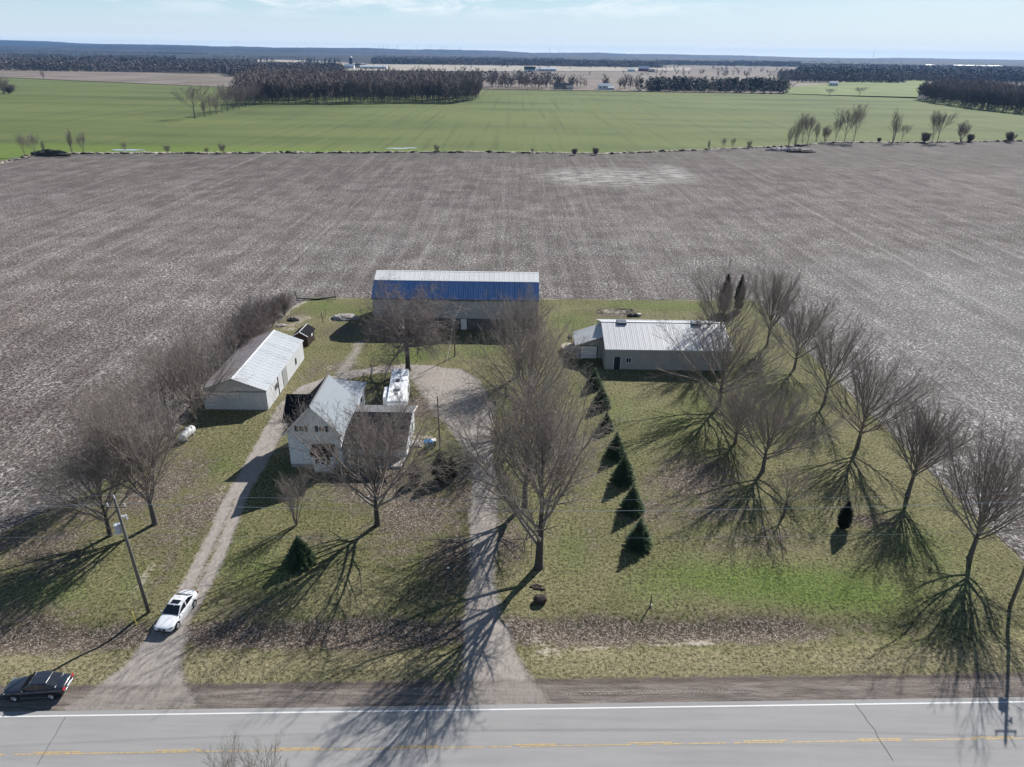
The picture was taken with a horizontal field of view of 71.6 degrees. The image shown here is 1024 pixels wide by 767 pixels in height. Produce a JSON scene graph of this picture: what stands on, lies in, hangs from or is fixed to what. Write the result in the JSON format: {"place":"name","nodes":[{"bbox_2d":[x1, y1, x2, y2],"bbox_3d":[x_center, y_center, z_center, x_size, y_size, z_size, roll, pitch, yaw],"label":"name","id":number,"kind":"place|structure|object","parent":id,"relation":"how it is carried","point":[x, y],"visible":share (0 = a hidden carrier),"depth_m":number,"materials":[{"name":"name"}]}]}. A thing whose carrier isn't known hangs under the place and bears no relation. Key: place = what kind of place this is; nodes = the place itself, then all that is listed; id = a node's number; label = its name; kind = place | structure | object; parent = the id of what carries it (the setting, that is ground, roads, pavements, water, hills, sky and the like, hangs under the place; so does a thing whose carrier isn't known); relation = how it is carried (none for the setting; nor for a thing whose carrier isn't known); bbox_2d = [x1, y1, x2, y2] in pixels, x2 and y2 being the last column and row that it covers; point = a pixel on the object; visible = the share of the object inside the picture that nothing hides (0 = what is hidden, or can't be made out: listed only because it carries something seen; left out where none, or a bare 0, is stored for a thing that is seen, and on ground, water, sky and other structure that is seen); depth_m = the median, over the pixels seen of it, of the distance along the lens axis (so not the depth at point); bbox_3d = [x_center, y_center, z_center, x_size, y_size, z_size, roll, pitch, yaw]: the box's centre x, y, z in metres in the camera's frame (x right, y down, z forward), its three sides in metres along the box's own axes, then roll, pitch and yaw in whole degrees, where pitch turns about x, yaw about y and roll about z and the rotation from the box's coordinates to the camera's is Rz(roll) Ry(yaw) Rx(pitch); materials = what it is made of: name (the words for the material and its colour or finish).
{"place":"outdoors","nodes":[
{"label":"outdoors","id":0,"kind":"place"},
{"bbox_2d":[0,70,234,86],"bbox_3d":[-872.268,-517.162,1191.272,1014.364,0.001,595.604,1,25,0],"label":"brown field","id":1,"kind":"structure","parent":0,"point":[155,78],"depth_m":1178.38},
{"bbox_2d":[97,364,445,685],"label":"driveway","id":2,"kind":"structure","parent":0,"point":[158,656],"depth_m":69.28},
{"bbox_2d":[153,589,198,632],"bbox_3d":[-29.227,19.677,61.788,2.149,1.495,4.640,4,25,6],"label":"sedan","id":3,"kind":"object","parent":2,"relation":"on","point":[180,604],"visible":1,"depth_m":61.17,"materials":[{"name":"white paint"}]},
{"bbox_2d":[409,368,494,456],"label":"gravel yard","id":4,"kind":"structure","parent":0,"point":[449,382],"depth_m":102.42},
{"bbox_2d":[458,435,527,678],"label":"driveway","id":5,"kind":"structure","parent":0,"point":[491,651],"depth_m":63.87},
{"bbox_2d":[0,297,1023,684],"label":"lawn","id":6,"kind":"structure","parent":0,"point":[764,585],"depth_m":69.60,"materials":[{"name":"plant"}]},
{"bbox_2d":[0,398,193,548],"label":"bare tree","id":7,"kind":"object","parent":6,"relation":"on","point":[98,484],"visible":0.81,"depth_m":68.32,"materials":[{"name":"brown plant"}]},
{"bbox_2d":[44,360,167,480],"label":"bare tree","id":8,"kind":"object","parent":6,"relation":"on","point":[114,396],"visible":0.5,"depth_m":77.36,"materials":[{"name":"brown plant"}]},
{"bbox_2d":[52,381,199,525],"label":"bare tree","id":9,"kind":"object","parent":6,"relation":"on","point":[132,445],"visible":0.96,"depth_m":69.43,"materials":[{"name":"brown plant"}]},
{"bbox_2d":[106,495,150,613],"bbox_3d":[-32.214,14.704,59.787,1.600,12.504,0.520,1,25,0],"label":"utility pole","id":10,"kind":"object","parent":6,"relation":"on","point":[118,528],"visible":1,"depth_m":59.09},
{"bbox_2d":[118,501,1011,510],"bbox_3d":[6.112,10.166,58.818,77.254,0.916,0.016,0,25,-2],"label":"power line","id":11,"kind":"object","parent":10,"relation":"attached to","point":[606,510],"visible":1,"depth_m":59.08,"materials":[{"name":"metal"}]},
{"bbox_2d":[113,320,256,425],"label":"bare tree","id":12,"kind":"object","parent":6,"relation":"on","point":[191,408],"visible":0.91,"depth_m":90.11,"materials":[{"name":"brown plant"}]},
{"bbox_2d":[178,425,195,441],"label":"propane tank","id":13,"kind":"object","parent":6,"relation":"on","point":[193,429],"visible":0.62,"depth_m":89.75,"materials":[{"name":"metal"}]},
{"bbox_2d":[166,314,236,379],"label":"bare shrub","id":14,"kind":"object","parent":6,"relation":"on","point":[223,345],"visible":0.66,"depth_m":102.86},
{"bbox_2d":[192,312,247,362],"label":"bare shrub","id":15,"kind":"object","parent":6,"relation":"on","point":[229,329],"visible":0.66,"depth_m":108.28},
{"bbox_2d":[213,311,260,352],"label":"thicket bush","id":16,"kind":"object","parent":6,"relation":"on","point":[246,334],"visible":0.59,"depth_m":111.27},
{"bbox_2d":[222,293,276,338],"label":"thicket bush","id":17,"kind":"object","parent":6,"relation":"on","point":[258,323],"visible":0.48,"depth_m":115.59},
{"bbox_2d":[202,330,303,409],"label":"long shed","id":18,"kind":"structure","parent":6,"relation":"on","point":[276,358],"depth_m":100.87,"materials":[{"name":"white metal"}]},
{"bbox_2d":[235,393,265,409],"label":"sliding door","id":19,"kind":"structure","parent":18,"relation":"in","point":[253,401],"depth_m":97.23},
{"bbox_2d":[236,296,280,333],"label":"thicket bush","id":20,"kind":"object","parent":6,"relation":"on","point":[263,310],"visible":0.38,"depth_m":121.29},
{"bbox_2d":[254,291,287,324],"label":"thicket bush","id":21,"kind":"object","parent":6,"relation":"on","point":[276,304],"visible":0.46,"depth_m":125.81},
{"bbox_2d":[267,287,293,315],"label":"thicket bush","id":22,"kind":"object","parent":6,"relation":"on","point":[285,306],"visible":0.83,"depth_m":131.53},
{"bbox_2d":[272,465,311,525],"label":"bare shrub","id":23,"kind":"object","parent":6,"relation":"on","point":[291,502],"visible":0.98,"depth_m":72.71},
{"bbox_2d":[282,535,318,572],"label":"spruce tree","id":24,"kind":"object","parent":6,"relation":"on","point":[300,556],"visible":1,"depth_m":67.64,"materials":[{"name":"green plant"}]},
{"bbox_2d":[292,324,315,346],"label":"garden shed","id":25,"kind":"structure","parent":6,"relation":"on","point":[305,333],"depth_m":118.91,"materials":[{"name":"brown wood"}]},
{"bbox_2d":[331,313,358,320],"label":"rubble mound","id":26,"kind":"object","parent":6,"relation":"on","point":[338,317],"visible":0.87,"depth_m":130.93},
{"bbox_2d":[282,374,423,471],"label":"farmhouse","id":27,"kind":"object","parent":6,"relation":"on","point":[329,389],"visible":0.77,"depth_m":84.93,"materials":[{"name":"wood"}]},
{"bbox_2d":[257,374,471,526],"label":"bare tree","id":28,"kind":"object","parent":6,"relation":"on","point":[369,432],"visible":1,"depth_m":69.61,"materials":[{"name":"brown plant"}]},
{"bbox_2d":[383,369,409,404],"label":"caravan","id":29,"kind":"object","parent":6,"relation":"on","point":[398,376],"visible":0.64,"depth_m":98.06,"materials":[{"name":"white paint"}]},
{"bbox_2d":[342,271,479,380],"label":"bare tree","id":30,"kind":"object","parent":6,"relation":"on","point":[412,326],"visible":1,"depth_m":105.98,"materials":[{"name":"brown plant"}]},
{"bbox_2d":[431,451,450,480],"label":"cedar tree","id":31,"kind":"object","parent":6,"relation":"on","point":[434,471],"visible":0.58,"depth_m":81.32,"materials":[{"name":"green plant"}]},
{"bbox_2d":[446,457,457,479],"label":"cedar tree","id":32,"kind":"object","parent":6,"relation":"on","point":[448,476],"visible":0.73,"depth_m":81.79,"materials":[{"name":"green plant"}]},
{"bbox_2d":[371,270,538,330],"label":"gambrel barn","id":33,"kind":"structure","parent":6,"relation":"on","point":[467,287],"depth_m":126.22,"materials":[{"name":"metal"}]},
{"bbox_2d":[413,360,625,570],"bbox_3d":[1.883,8.396,65.764,18.619,20.010,19.663,-11,27,-23],"label":"maple tree","id":34,"kind":"object","parent":6,"relation":"on","point":[543,459],"visible":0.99,"depth_m":63.49,"materials":[{"name":"brown plant"}]},
{"bbox_2d":[474,282,565,375],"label":"maple tree","id":35,"kind":"object","parent":6,"relation":"on","point":[516,316],"visible":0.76,"depth_m":105.24,"materials":[{"name":"brown plant"}]},
{"bbox_2d":[445,295,598,418],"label":"maple tree","id":36,"kind":"object","parent":6,"relation":"on","point":[539,356],"visible":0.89,"depth_m":90.07,"materials":[{"name":"brown plant"}]},
{"bbox_2d":[460,350,602,507],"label":"maple tree","id":37,"kind":"object","parent":6,"relation":"on","point":[533,413],"visible":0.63,"depth_m":73.43,"materials":[{"name":"brown plant"}]},
{"bbox_2d":[533,594,546,603],"bbox_3d":[2.543,19.515,64.141,1.277,0.864,0.994,1,25,0],"label":"tree stump","id":38,"kind":"object","parent":6,"relation":"on","point":[539,598],"visible":1,"depth_m":63.88,"materials":[{"name":"wood"}]},
{"bbox_2d":[586,367,602,390],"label":"spruce tree","id":39,"kind":"object","parent":6,"relation":"on","point":[597,381],"visible":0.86,"depth_m":104.94,"materials":[{"name":"green plant"}]},
{"bbox_2d":[590,385,612,409],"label":"spruce tree","id":40,"kind":"object","parent":6,"relation":"on","point":[603,397],"visible":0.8,"depth_m":99.02,"materials":[{"name":"green plant"}]},
{"bbox_2d":[596,413,613,432],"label":"spruce tree","id":41,"kind":"object","parent":6,"relation":"on","point":[606,418],"visible":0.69,"depth_m":93.08,"materials":[{"name":"green plant"}]},
{"bbox_2d":[604,431,624,460],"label":"spruce tree","id":42,"kind":"object","parent":6,"relation":"on","point":[618,451],"visible":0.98,"depth_m":86.81,"materials":[{"name":"green plant"}]},
{"bbox_2d":[609,452,635,486],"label":"spruce tree","id":43,"kind":"object","parent":6,"relation":"on","point":[622,474],"visible":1,"depth_m":81.49,"materials":[{"name":"green plant"}]},
{"bbox_2d":[618,484,644,517],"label":"spruce tree","id":44,"kind":"object","parent":6,"relation":"on","point":[636,507],"visible":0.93,"depth_m":76.27,"materials":[{"name":"green plant"}]},
{"bbox_2d":[623,517,653,554],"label":"spruce tree","id":45,"kind":"object","parent":6,"relation":"on","point":[638,541],"visible":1,"depth_m":70.72,"materials":[{"name":"green plant"}]},
{"bbox_2d":[573,319,731,370],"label":"metal barn","id":46,"kind":"structure","parent":6,"relation":"on","point":[622,343],"depth_m":112.17,"materials":[{"name":"metal"}]},
{"bbox_2d":[580,346,596,357],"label":"garage door","id":47,"kind":"structure","parent":46,"relation":"in","point":[589,349],"depth_m":115.49,"materials":[{"name":"white paint"}]},
{"bbox_2d":[635,295,813,404],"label":"maple tree","id":48,"kind":"object","parent":6,"relation":"on","point":[727,349],"visible":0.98,"depth_m":97.10,"materials":[{"name":"brown plant"}]},
{"bbox_2d":[690,258,777,334],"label":"maple tree","id":49,"kind":"object","parent":6,"relation":"on","point":[723,308],"visible":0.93,"depth_m":112.64,"materials":[{"name":"brown plant"}]},
{"bbox_2d":[694,367,779,443],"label":"maple tree","id":50,"kind":"object","parent":6,"relation":"on","point":[734,398],"visible":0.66,"depth_m":89.16,"materials":[{"name":"brown plant"}]},
{"bbox_2d":[733,274,746,308],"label":"cedar tree","id":51,"kind":"object","parent":6,"relation":"on","point":[739,285],"visible":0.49,"depth_m":136.83,"materials":[{"name":"green plant"}]},
{"bbox_2d":[744,262,804,345],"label":"maple tree","id":52,"kind":"object","parent":6,"relation":"on","point":[773,292],"visible":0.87,"depth_m":117.95,"materials":[{"name":"brown plant"}]},
{"bbox_2d":[696,364,862,472],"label":"maple tree","id":53,"kind":"object","parent":6,"relation":"on","point":[778,418],"visible":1,"depth_m":81.97,"materials":[{"name":"brown plant"}]},
{"bbox_2d":[762,459,819,515],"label":"young tree","id":54,"kind":"object","parent":6,"relation":"on","point":[788,495],"visible":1,"depth_m":75.61,"materials":[{"name":"brown plant"}]},
{"bbox_2d":[749,286,862,369],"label":"maple tree","id":55,"kind":"object","parent":6,"relation":"on","point":[801,321],"visible":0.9,"depth_m":109.63,"materials":[{"name":"brown plant"}]},
{"bbox_2d":[788,310,888,403],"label":"maple tree","id":56,"kind":"object","parent":6,"relation":"on","point":[831,348],"visible":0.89,"depth_m":98.58,"materials":[{"name":"brown plant"}]},
{"bbox_2d":[835,500,854,529],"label":"cedar tree","id":57,"kind":"object","parent":6,"relation":"on","point":[845,518],"visible":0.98,"depth_m":73.80,"materials":[{"name":"green plant"}]},
{"bbox_2d":[794,330,955,448],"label":"maple tree","id":58,"kind":"object","parent":6,"relation":"on","point":[862,401],"visible":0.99,"depth_m":86.72,"materials":[{"name":"brown plant"}]},
{"bbox_2d":[872,374,1000,495],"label":"maple tree","id":59,"kind":"object","parent":6,"relation":"on","point":[918,463],"visible":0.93,"depth_m":77.28,"materials":[{"name":"brown plant"}]},
{"bbox_2d":[909,408,1023,559],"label":"maple tree","id":60,"kind":"object","parent":6,"relation":"on","point":[991,490],"visible":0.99,"depth_m":67.36,"materials":[{"name":"brown plant"}]},
{"bbox_2d":[1008,567,1023,607],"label":"utility pole","id":61,"kind":"object","parent":6,"relation":"on","point":[1015,592],"visible":1,"depth_m":63.62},
{"bbox_2d":[128,531,1006,538],"bbox_3d":[6.775,12.850,60.063,77.254,0.616,0.016,0,25,-2],"label":"power line","id":62,"kind":"object","parent":61,"relation":"attached to","point":[538,538],"visible":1,"depth_m":60.02,"materials":[{"name":"metal"}]},
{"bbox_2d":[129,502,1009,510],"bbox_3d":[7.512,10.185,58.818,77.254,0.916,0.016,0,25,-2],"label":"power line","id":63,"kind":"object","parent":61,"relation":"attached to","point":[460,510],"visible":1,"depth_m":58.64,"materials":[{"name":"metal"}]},
{"bbox_2d":[136,493,1012,499],"bbox_3d":[6.824,9.314,58.418,77.254,0.616,0.016,0,25,-2],"label":"power line","id":64,"kind":"object","parent":61,"relation":"attached to","point":[627,499],"visible":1,"depth_m":58.62,"materials":[{"name":"metal"}]},
{"bbox_2d":[0,141,1023,412],"bbox_3d":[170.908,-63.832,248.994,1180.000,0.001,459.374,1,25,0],"label":"ploughed field","id":65,"kind":"structure","parent":0,"point":[922,241],"depth_m":202.62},
{"bbox_2d":[31,149,70,156],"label":"brush pile","id":66,"kind":"object","parent":65,"relation":"on","point":[48,152],"visible":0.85,"depth_m":321.53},
{"bbox_2d":[0,140,1022,162],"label":"brush strip","id":67,"kind":"object","parent":65,"relation":"on","point":[488,151],"visible":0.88,"depth_m":349.03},
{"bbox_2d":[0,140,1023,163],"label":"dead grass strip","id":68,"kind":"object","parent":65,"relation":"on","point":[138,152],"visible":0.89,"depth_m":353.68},
{"bbox_2d":[765,147,814,150],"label":"debris pile","id":69,"kind":"object","parent":65,"relation":"on","point":[781,148],"visible":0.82,"depth_m":374.30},
{"bbox_2d":[793,116,805,146],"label":"bare tree","id":70,"kind":"object","parent":65,"relation":"on","point":[798,129],"visible":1,"depth_m":385.65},
{"bbox_2d":[889,108,902,141],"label":"bare tree","id":71,"kind":"object","parent":65,"relation":"on","point":[895,130],"visible":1,"depth_m":414.30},
{"bbox_2d":[928,109,944,140],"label":"bare tree","id":72,"kind":"object","parent":65,"relation":"on","point":[934,120],"visible":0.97,"depth_m":415.95,"materials":[{"name":"brown plant"}]},
{"bbox_2d":[957,120,971,141],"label":"bare tree","id":73,"kind":"object","parent":65,"relation":"on","point":[965,132],"visible":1,"depth_m":422.51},
{"bbox_2d":[0,697,1023,766],"bbox_3d":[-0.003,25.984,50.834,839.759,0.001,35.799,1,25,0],"label":"road","id":74,"kind":"structure","parent":0,"point":[730,726],"depth_m":51.65,"materials":[{"name":"asphalt"}]},
{"bbox_2d":[0,736,1022,754],"bbox_3d":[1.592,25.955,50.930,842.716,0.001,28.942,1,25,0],"label":"line","id":75,"kind":"object","parent":74,"relation":"on","point":[437,746],"visible":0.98,"depth_m":50.82,"materials":[{"name":"yellow paint"}]},
{"bbox_2d":[0,701,1023,716],"bbox_3d":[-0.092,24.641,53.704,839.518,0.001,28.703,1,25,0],"label":"edge line","id":76,"kind":"object","parent":74,"relation":"on","point":[510,709],"visible":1,"depth_m":53.68,"materials":[{"name":"white paint"}]},
{"bbox_2d":[0,78,1023,160],"bbox_3d":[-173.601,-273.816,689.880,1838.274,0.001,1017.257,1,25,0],"label":"green field","id":77,"kind":"structure","parent":0,"point":[104,117],"depth_m":517.73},
{"bbox_2d":[170,85,209,118],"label":"bare tree","id":78,"kind":"object","parent":77,"relation":"on","point":[192,94],"visible":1,"depth_m":497.79,"materials":[{"name":"brown plant"}]},
{"bbox_2d":[229,66,296,105],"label":"woodland","id":79,"kind":"object","parent":77,"relation":"on","point":[244,76],"visible":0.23,"depth_m":694.08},
{"bbox_2d":[253,65,485,103],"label":"woodland","id":80,"kind":"object","parent":77,"relation":"on","point":[305,75],"visible":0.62,"depth_m":707.85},
{"bbox_2d":[833,108,858,140],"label":"bare tree","id":81,"kind":"object","parent":77,"relation":"on","point":[847,117],"visible":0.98,"depth_m":412.70,"materials":[{"name":"brown plant"}]},
{"bbox_2d":[845,104,870,141],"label":"bare tree","id":82,"kind":"object","parent":77,"relation":"on","point":[861,116],"visible":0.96,"depth_m":411.57,"materials":[{"name":"brown plant"}]},
{"bbox_2d":[921,76,1023,112],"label":"woodland","id":83,"kind":"object","parent":77,"relation":"on","point":[954,83],"visible":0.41,"depth_m":765.89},
{"bbox_2d":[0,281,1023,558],"bbox_3d":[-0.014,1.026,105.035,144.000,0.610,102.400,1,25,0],"label":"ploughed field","id":84,"kind":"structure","parent":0,"point":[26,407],"depth_m":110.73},
{"bbox_2d":[93,336,205,433],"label":"bare shrub","id":85,"kind":"object","parent":84,"relation":"on","point":[152,383],"visible":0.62,"depth_m":88.09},
{"bbox_2d":[165,326,228,397],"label":"bare shrub","id":86,"kind":"object","parent":84,"relation":"on","point":[189,350],"visible":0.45,"depth_m":98.68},
{"bbox_2d":[0,670,1023,711],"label":"road shoulder","id":87,"kind":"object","parent":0,"point":[296,693],"visible":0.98,"depth_m":55.25},
{"bbox_2d":[2,671,73,701],"bbox_3d":[-36.325,23.041,54.355,4.640,1.485,2.129,-1,25,-5],"label":"sedan","id":88,"kind":"object","parent":87,"relation":"on","point":[50,685],"visible":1,"depth_m":53.81,"materials":[{"name":"grey paint"}]},
{"bbox_2d":[0,59,1023,100],"bbox_3d":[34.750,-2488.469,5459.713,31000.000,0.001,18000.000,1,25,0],"label":"ground","id":89,"kind":"structure","parent":0,"point":[225,75],"depth_m":1402.63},
{"bbox_2d":[0,52,343,75],"bbox_3d":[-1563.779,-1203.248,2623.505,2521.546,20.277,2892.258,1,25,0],"label":"forest","id":90,"kind":"object","parent":89,"relation":"on","point":[25,62],"visible":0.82,"depth_m":1529.74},
{"bbox_2d":[198,732,258,766],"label":"maple tree","id":91,"kind":"object","parent":89,"relation":"on","point":[224,761],"visible":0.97,"depth_m":44.10,"materials":[{"name":"brown plant"}]},
{"bbox_2d":[1,52,463,61],"bbox_3d":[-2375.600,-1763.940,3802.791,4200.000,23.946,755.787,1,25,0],"label":"forest ridge","id":92,"kind":"structure","parent":89,"relation":"on","point":[320,57],"depth_m":3641.70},
{"bbox_2d":[230,730,290,766],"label":"maple tree","id":93,"kind":"object","parent":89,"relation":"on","point":[268,753],"visible":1,"depth_m":43.67,"materials":[{"name":"brown plant"}]},
{"bbox_2d":[0,50,1023,73],"bbox_3d":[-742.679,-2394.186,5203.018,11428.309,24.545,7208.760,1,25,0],"label":"forest","id":94,"kind":"object","parent":89,"relation":"on","point":[504,61],"visible":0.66,"depth_m":2883.04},
{"bbox_2d":[0,40,1023,60],"bbox_3d":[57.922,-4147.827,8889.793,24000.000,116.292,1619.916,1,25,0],"label":"forest ridge","id":95,"kind":"structure","parent":89,"relation":"on","point":[22,42],"depth_m":8591.15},
{"bbox_2d":[0,45,1023,62],"bbox_3d":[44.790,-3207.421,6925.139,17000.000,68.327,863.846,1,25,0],"label":"forest ridge","id":96,"kind":"structure","parent":89,"relation":"on","point":[261,50],"depth_m":6758.65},
{"bbox_2d":[0,47,1023,64],"bbox_3d":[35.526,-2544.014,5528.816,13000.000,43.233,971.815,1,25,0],"label":"forest ridge","id":97,"kind":"structure","parent":89,"relation":"on","point":[197,51],"depth_m":5349.06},
{"bbox_2d":[31,55,1015,81],"bbox_3d":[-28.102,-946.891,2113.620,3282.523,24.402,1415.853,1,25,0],"label":"conifer belt","id":98,"kind":"object","parent":89,"relation":"on","point":[847,71],"visible":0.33,"depth_m":1916.60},
{"bbox_2d":[562,57,1023,66],"bbox_3d":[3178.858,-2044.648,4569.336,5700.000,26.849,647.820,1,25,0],"label":"forest ridge","id":99,"kind":"structure","parent":89,"relation":"on","point":[889,63],"depth_m":4480.15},
{"bbox_2d":[0,0,1023,59],"label":"sky","id":100,"kind":"structure","parent":0,"point":[944,29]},
{"bbox_2d":[346,64,691,70],"bbox_3d":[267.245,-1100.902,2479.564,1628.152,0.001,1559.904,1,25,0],"label":"pale field","id":101,"kind":"structure","parent":0,"point":[404,67],"depth_m":2378.85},
{"bbox_2d":[302,61,793,77],"bbox_3d":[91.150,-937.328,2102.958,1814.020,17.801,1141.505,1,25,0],"label":"field trees","id":102,"kind":"object","parent":101,"relation":"on","point":[736,69],"visible":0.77,"depth_m":1801.87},
{"bbox_2d":[483,71,797,92],"bbox_3d":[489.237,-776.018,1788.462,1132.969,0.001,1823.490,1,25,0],"label":"brown field","id":103,"kind":"structure","parent":0,"point":[593,78],"depth_m":1552.23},
{"bbox_2d":[485,71,792,93],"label":"hedgerow","id":104,"kind":"object","parent":103,"relation":"on","point":[493,79],"visible":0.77,"depth_m":1009.55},
{"bbox_2d":[638,75,789,92],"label":"conifer belt","id":105,"kind":"object","parent":103,"relation":"on","point":[733,83],"visible":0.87,"depth_m":1003.51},
{"bbox_2d":[481,68,1023,82],"bbox_3d":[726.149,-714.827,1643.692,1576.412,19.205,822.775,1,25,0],"label":"forest","id":106,"kind":"object","parent":103,"relation":"on","point":[896,77],"visible":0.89,"depth_m":1556.85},
{"bbox_2d":[688,66,795,70],"bbox_3d":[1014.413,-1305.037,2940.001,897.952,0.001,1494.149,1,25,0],"label":"pale field","id":107,"kind":"structure","parent":0,"point":[729,68],"depth_m":2882.75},
{"bbox_2d":[560,683,1023,694],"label":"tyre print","id":108,"kind":"object","parent":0,"point":[751,689],"visible":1,"depth_m":55.41},
{"bbox_2d":[783,80,924,96],"bbox_3d":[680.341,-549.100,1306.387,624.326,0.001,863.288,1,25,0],"label":"pale green field","id":109,"kind":"structure","parent":0,"point":[907,88],"depth_m":1120.91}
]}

